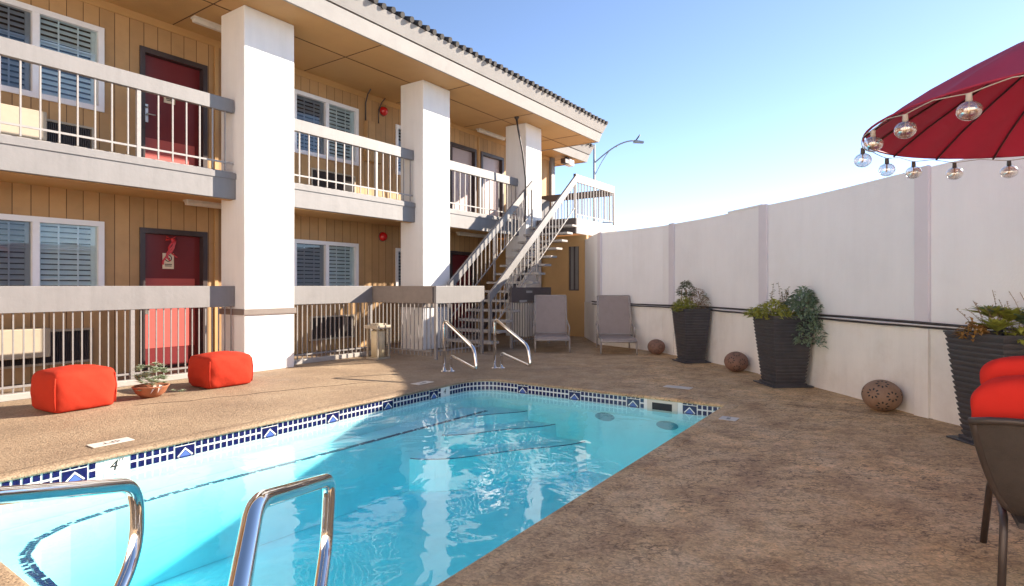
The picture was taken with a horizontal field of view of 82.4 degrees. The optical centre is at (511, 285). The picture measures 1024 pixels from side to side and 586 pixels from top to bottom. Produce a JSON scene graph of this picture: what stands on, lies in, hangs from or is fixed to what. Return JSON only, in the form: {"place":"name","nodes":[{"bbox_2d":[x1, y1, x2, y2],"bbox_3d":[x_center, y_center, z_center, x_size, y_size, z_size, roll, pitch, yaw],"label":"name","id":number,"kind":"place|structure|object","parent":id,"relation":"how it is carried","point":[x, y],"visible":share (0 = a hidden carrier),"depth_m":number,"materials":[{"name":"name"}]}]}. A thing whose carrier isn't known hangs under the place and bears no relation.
{"place":"outdoors","nodes":[
{"label":"outdoors","id":0,"kind":"place"},
{"bbox_2d":[0,333,1023,585],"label":"pool deck","id":1,"kind":"structure","parent":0,"point":[772,487],"depth_m":4.12,"materials":[{"name":"brown concrete"}]},
{"bbox_2d":[0,478,144,585],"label":"pool handrail","id":2,"kind":"object","parent":1,"relation":"on","point":[130,489],"visible":1,"depth_m":1.95,"materials":[{"name":"silver metal"}]},
{"bbox_2d":[30,364,116,412],"bbox_3d":[-4.689,1.073,6.271,0.621,0.448,0.688,0,0,35],"label":"pouf","id":3,"kind":"object","parent":1,"relation":"on","point":[66,388],"visible":1,"depth_m":6.05,"materials":[{"name":"red fabric"}]},
{"bbox_2d":[87,437,134,447],"bbox_3d":[-3.318,1.294,4.840,0.140,0.005,0.300,0,0,35],"label":"deck marker","id":4,"kind":"object","parent":1,"relation":"on","point":[109,442],"visible":1,"depth_m":4.83,"materials":[{"name":"tile"}]},
{"bbox_2d":[0,286,234,401],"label":"patio fence","id":5,"kind":"object","parent":1,"relation":"on","point":[35,299],"visible":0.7,"depth_m":7.54,"materials":[{"name":"metal"}]},
{"bbox_2d":[131,362,183,397],"bbox_3d":[-4.176,1.099,6.911,0.427,0.400,0.564,0,0,35],"label":"potted succulent","id":6,"kind":"object","parent":1,"relation":"on","point":[151,389],"visible":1,"depth_m":6.80,"materials":[{"name":"green plant"}]},
{"bbox_2d":[188,351,252,388],"bbox_3d":[-3.827,1.078,7.695,0.616,0.438,0.694,0,0,35],"label":"pouf","id":7,"kind":"object","parent":1,"relation":"on","point":[213,370],"visible":1,"depth_m":7.46,"materials":[{"name":"red fabric"}]},
{"bbox_2d":[227,474,335,585],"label":"pool handrail","id":8,"kind":"object","parent":1,"relation":"on","point":[259,503],"visible":1,"depth_m":1.56,"materials":[{"name":"silver metal"}]},
{"bbox_2d":[0,0,607,385],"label":"motel building","id":9,"kind":"structure","parent":1,"relation":"on","point":[251,114],"depth_m":9.37,"materials":[{"name":"white paint"}]},
{"bbox_2d":[0,327,92,368],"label":"air conditioner","id":10,"kind":"object","parent":9,"relation":"attached to","point":[7,348],"visible":0.8,"depth_m":7.76,"materials":[{"name":"beige metal"}]},
{"bbox_2d":[0,103,93,148],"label":"air conditioner","id":11,"kind":"object","parent":9,"relation":"attached to","point":[10,114],"visible":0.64,"depth_m":7.67,"materials":[{"name":"beige metal"}]},
{"bbox_2d":[0,213,103,285],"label":"window","id":12,"kind":"structure","parent":9,"relation":"in","point":[35,250],"depth_m":8.13,"materials":[{"name":"plastic"}]},
{"bbox_2d":[0,0,103,112],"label":"window","id":13,"kind":"structure","parent":9,"relation":"in","point":[19,21],"depth_m":8.12,"materials":[{"name":"plastic"}]},
{"bbox_2d":[162,236,177,264],"bbox_3d":[-5.485,-0.571,9.386,0.050,0.462,0.245,0,0,35],"label":"ribbon bow","id":14,"kind":"object","parent":9,"relation":"attached to","point":[173,240],"visible":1,"depth_m":9.38,"materials":[{"name":"red fabric"}]},
{"bbox_2d":[139,227,207,370],"bbox_3d":[-5.464,0.200,9.430,0.155,2.200,1.040,0,0,35],"label":"door","id":15,"kind":"structure","parent":9,"relation":"in","point":[190,268],"depth_m":9.45,"materials":[{"name":"paint"}]},
{"bbox_2d":[139,45,207,167],"bbox_3d":[-5.464,-2.695,9.430,0.155,1.990,1.040,0,0,35],"label":"door","id":16,"kind":"structure","parent":9,"relation":"in","point":[153,63],"depth_m":9.45,"materials":[{"name":"paint"}]},
{"bbox_2d":[183,199,220,208],"bbox_3d":[-4.798,-1.317,9.688,0.130,0.084,1.200,0,0,35],"label":"ceiling light","id":17,"kind":"object","parent":9,"relation":"attached to","point":[189,202],"visible":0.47,"depth_m":9.38,"materials":[{"name":"white plastic"}]},
{"bbox_2d":[190,15,220,32],"bbox_3d":[-4.608,-4.137,9.557,0.130,0.084,1.200,0,0,35],"label":"ceiling light","id":18,"kind":"object","parent":9,"relation":"attached to","point":[206,23],"visible":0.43,"depth_m":9.20,"materials":[{"name":"white plastic"}]},
{"bbox_2d":[294,239,358,285],"bbox_3d":[-3.787,-0.290,11.863,0.167,1.220,1.590,0,0,35],"label":"window","id":19,"kind":"structure","parent":9,"relation":"in","point":[316,263],"depth_m":11.82,"materials":[{"name":"plastic"}]},
{"bbox_2d":[294,89,358,165],"bbox_3d":[-3.787,-3.165,11.863,0.167,1.210,1.590,0,0,35],"label":"window","id":20,"kind":"structure","parent":9,"relation":"in","point":[308,107],"depth_m":11.82,"materials":[{"name":"plastic"}]},
{"bbox_2d":[309,314,354,340],"bbox_3d":[-3.651,0.840,11.910,0.057,0.480,1.100,0,0,35],"label":"air conditioner","id":21,"kind":"object","parent":9,"relation":"attached to","point":[332,327],"visible":0.78,"depth_m":11.89,"materials":[{"name":"black metal"}]},
{"bbox_2d":[310,168,355,192],"bbox_3d":[-3.640,-2.070,11.926,0.057,0.500,1.100,0,0,35],"label":"air conditioner","id":22,"kind":"object","parent":9,"relation":"attached to","point":[331,177],"visible":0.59,"depth_m":11.91,"materials":[{"name":"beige metal"}]},
{"bbox_2d":[378,232,387,241],"bbox_3d":[-2.847,-1.100,13.019,0.122,0.220,0.220,0,0,35],"label":"alarm bell","id":23,"kind":"object","parent":9,"relation":"attached to","point":[382,236],"visible":1,"depth_m":12.97,"materials":[{"name":"red metal"}]},
{"bbox_2d":[379,106,387,115],"bbox_3d":[-2.835,-3.900,13.036,0.122,0.220,0.220,0,0,35],"label":"alarm bell","id":24,"kind":"object","parent":9,"relation":"attached to","point":[383,111],"visible":1,"depth_m":12.99,"materials":[{"name":"red metal"}]},
{"bbox_2d":[395,248,400,285],"bbox_3d":[-2.319,-0.275,13.991,0.167,1.190,1.400,0,0,35],"label":"window","id":25,"kind":"structure","parent":9,"relation":"in","point":[397,250],"depth_m":13.42,"materials":[{"name":"plastic"}]},
{"bbox_2d":[395,124,400,174],"bbox_3d":[-2.319,-3.130,13.991,0.167,1.140,1.400,0,0,35],"label":"window","id":26,"kind":"structure","parent":9,"relation":"in","point":[397,127],"depth_m":13.43,"materials":[{"name":"plastic"}]},
{"bbox_2d":[450,251,475,336],"bbox_3d":[-1.336,0.200,15.415,0.155,2.200,1.040,0,0,35],"label":"door","id":27,"kind":"structure","parent":9,"relation":"in","point":[457,258],"depth_m":15.47,"materials":[{"name":"paint"}]},
{"bbox_2d":[450,142,476,212],"bbox_3d":[-1.324,-2.695,15.431,0.155,1.990,1.080,0,0,35],"label":"door","id":28,"kind":"structure","parent":9,"relation":"in","point":[459,153],"depth_m":15.51,"materials":[{"name":"paint"}]},
{"bbox_2d":[456,232,485,237],"bbox_3d":[-1.021,-1.317,15.161,0.130,0.084,1.200,0,0,35],"label":"ceiling light","id":29,"kind":"object","parent":9,"relation":"attached to","point":[471,234],"visible":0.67,"depth_m":15.05,"materials":[{"name":"white plastic"}]},
{"bbox_2d":[476,128,505,140],"bbox_3d":[-0.564,-4.137,16.000,0.130,0.084,1.200,0,0,35],"label":"ceiling light","id":30,"kind":"object","parent":9,"relation":"attached to","point":[491,134],"visible":1,"depth_m":15.92,"materials":[{"name":"white plastic"}]},
{"bbox_2d":[481,151,503,216],"bbox_3d":[-0.597,-2.695,16.485,0.155,1.990,1.060,0,0,35],"label":"door","id":31,"kind":"structure","parent":9,"relation":"in","point":[489,162],"depth_m":16.57,"materials":[{"name":"paint"}]},
{"bbox_2d":[514,116,526,221],"bbox_3d":[0.219,-2.889,14.529,0.350,2.581,0.117,0,0,-30],"label":"hanging cable","id":32,"kind":"object","parent":9,"relation":"hanging from","point":[516,118],"visible":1,"depth_m":14.57,"materials":[{"name":"black rubber"}]},
{"bbox_2d":[561,157,573,166],"bbox_3d":[1.791,-4.045,18.974,0.220,0.269,0.570,0,0,35],"label":"security camera","id":33,"kind":"object","parent":9,"relation":"attached to","point":[567,161],"visible":1,"depth_m":18.90,"materials":[{"name":"plastic"}]},
{"bbox_2d":[569,246,578,290],"bbox_3d":[1.625,-0.450,15.158,0.300,1.140,0.060,0,0,35],"label":"window","id":34,"kind":"structure","parent":9,"relation":"in","point":[573,251],"depth_m":15.15,"materials":[{"name":"glass"}]},
{"bbox_2d":[0,381,720,585],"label":"pool basin","id":35,"kind":"object","parent":1,"relation":"in","point":[434,487],"visible":0.8,"depth_m":5.62,"materials":[{"name":"paint"}]},
{"bbox_2d":[0,378,737,585],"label":"pool coping","id":36,"kind":"object","parent":1,"relation":"on","point":[478,571],"visible":1,"depth_m":4.32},
{"bbox_2d":[364,323,391,359],"bbox_3d":[-2.399,0.985,10.487,0.340,0.630,0.340,0,0,35],"label":"candle lantern","id":37,"kind":"object","parent":1,"relation":"on","point":[378,344],"visible":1,"depth_m":10.39,"materials":[{"name":"beige metal"}]},
{"bbox_2d":[294,286,483,364],"bbox_3d":[-2.202,0.650,10.621,3.604,1.300,1.216,0,0,-18],"label":"patio fence","id":38,"kind":"object","parent":1,"relation":"on","point":[369,295],"visible":0.79,"depth_m":10.54,"materials":[{"name":"paint"}]},
{"bbox_2d":[412,381,431,384],"bbox_3d":[-1.196,1.294,7.811,0.150,0.005,0.300,0,0,35],"label":"deck marker","id":39,"kind":"object","parent":1,"relation":"on","point":[422,382],"visible":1,"depth_m":7.82,"materials":[{"name":"tile"}]},
{"bbox_2d":[441,320,477,371],"bbox_3d":[-0.729,0.911,8.594,0.196,0.781,1.033,0,0,-36],"label":"pool handrail","id":40,"kind":"object","parent":1,"relation":"on","point":[461,336],"visible":1,"depth_m":8.72,"materials":[{"name":"silver metal"}]},
{"bbox_2d":[491,319,531,367],"bbox_3d":[0.034,0.911,8.942,0.196,0.781,1.033,0,0,-36],"label":"pool handrail","id":41,"kind":"object","parent":1,"relation":"on","point":[523,342],"visible":1,"depth_m":9.05,"materials":[{"name":"silver metal"}]},
{"bbox_2d":[442,173,616,350],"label":"staircase","id":42,"kind":"structure","parent":1,"relation":"on","point":[547,225],"depth_m":13.76,"materials":[{"name":"metal"}]},
{"bbox_2d":[509,287,550,348],"bbox_3d":[0.419,0.665,12.741,0.060,1.270,1.550,0,0,35],"label":"patio fence","id":43,"kind":"object","parent":1,"relation":"on","point":[516,294],"visible":0.73,"depth_m":12.45,"materials":[{"name":"metal"}]},
{"bbox_2d":[140,349,930,418],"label":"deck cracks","id":44,"kind":"object","parent":1,"relation":"on","point":[491,354],"visible":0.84,"depth_m":6.65,"materials":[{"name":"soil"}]},
{"bbox_2d":[533,295,570,351],"bbox_3d":[0.809,0.745,12.052,0.764,1.108,1.295,0,0,2],"label":"sun lounger","id":45,"kind":"object","parent":1,"relation":"on","point":[550,315],"visible":1,"depth_m":12.35,"materials":[{"name":"grey fabric"}]},
{"bbox_2d":[596,295,637,354],"bbox_3d":[2.076,0.745,11.709,0.764,1.108,1.295,0,0,5],"label":"sun lounger","id":46,"kind":"object","parent":1,"relation":"on","point":[614,323],"visible":1,"depth_m":12.00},
{"bbox_2d":[647,339,664,353],"bbox_3d":[2.746,1.155,11.129,0.330,0.284,0.331,0,0,35],"label":"clay globe","id":47,"kind":"object","parent":1,"relation":"on","point":[655,346],"visible":1,"depth_m":11.02,"materials":[{"name":"brown ceramic"}]},
{"bbox_2d":[663,385,692,389],"bbox_3d":[2.122,1.294,7.478,0.340,0.004,0.160,0,0,35],"label":"deck marker","id":48,"kind":"object","parent":1,"relation":"on","point":[678,387],"visible":1,"depth_m":7.44,"materials":[{"name":"tile"}]},
{"bbox_2d":[670,280,711,363],"bbox_3d":[3.123,0.597,10.035,0.932,1.399,0.572,0,0,-9],"label":"tall planter","id":49,"kind":"object","parent":1,"relation":"on","point":[691,324],"visible":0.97,"depth_m":9.86,"materials":[{"name":"grey plastic"}]},
{"bbox_2d":[719,416,738,420],"bbox_3d":[2.116,1.294,5.708,0.160,0.005,0.160,0,0,35],"label":"deck marker","id":50,"kind":"object","parent":1,"relation":"on","point":[728,418],"visible":1,"depth_m":5.70,"materials":[{"name":"tile"}]},
{"bbox_2d":[724,351,748,371],"bbox_3d":[3.403,1.146,8.878,0.351,0.302,0.351,0,0,35],"label":"clay globe","id":51,"kind":"object","parent":1,"relation":"on","point":[735,361],"visible":1,"depth_m":8.76,"materials":[{"name":"brown ceramic"}]},
{"bbox_2d":[743,283,827,387],"bbox_3d":[3.613,0.615,7.604,1.056,1.364,0.900,0,0,41],"label":"tall planter","id":52,"kind":"object","parent":1,"relation":"on","point":[784,337],"visible":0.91,"depth_m":7.49,"materials":[{"name":"grey plastic"}]},
{"bbox_2d":[584,156,1023,425],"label":"perimeter wall","id":53,"kind":"structure","parent":1,"relation":"on","point":[934,244],"depth_m":6.77,"materials":[{"name":"paint"}]},
{"bbox_2d":[591,301,1018,334],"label":"wall pipes","id":54,"kind":"object","parent":53,"relation":"attached to","point":[919,324],"depth_m":6.38,"materials":[{"name":"grey metal"}]},
{"bbox_2d":[861,380,902,410],"bbox_3d":[3.855,1.138,6.099,0.371,0.319,0.370,0,0,35],"label":"clay globe","id":55,"kind":"object","parent":1,"relation":"on","point":[881,395],"visible":1,"depth_m":5.98,"materials":[{"name":"brown ceramic"}]},
{"bbox_2d":[862,41,1023,160],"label":"patio umbrella","id":56,"kind":"object","parent":1,"relation":"on","point":[994,129],"visible":0.95,"depth_m":3.75,"materials":[{"name":"fabric"}]},
{"bbox_2d":[854,75,1023,179],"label":"string lights","id":57,"kind":"object","parent":56,"relation":"hanging from","point":[969,98],"visible":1,"depth_m":3.27},
{"bbox_2d":[943,290,1023,445],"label":"tall planter","id":58,"kind":"object","parent":1,"relation":"on","point":[972,352],"visible":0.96,"depth_m":4.76,"materials":[{"name":"grey plastic"}]},
{"bbox_2d":[967,356,1023,585],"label":"patio chair","id":59,"kind":"object","parent":1,"relation":"on","point":[996,422],"visible":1,"depth_m":2.41,"materials":[{"name":"brown metal"}]},
{"bbox_2d":[593,134,643,221],"bbox_3d":[5.447,-3.235,30.025,2.636,9.071,0.226,0,0,0],"label":"street lamp","id":60,"kind":"object","parent":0,"point":[634,141],"visible":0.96,"depth_m":29.97,"materials":[{"name":"grey metal"}]},
{"bbox_2d":[378,0,1023,230],"label":"sky","id":61,"kind":"structure","parent":0,"point":[732,104],"materials":[{"name":"blue"}]}
]}

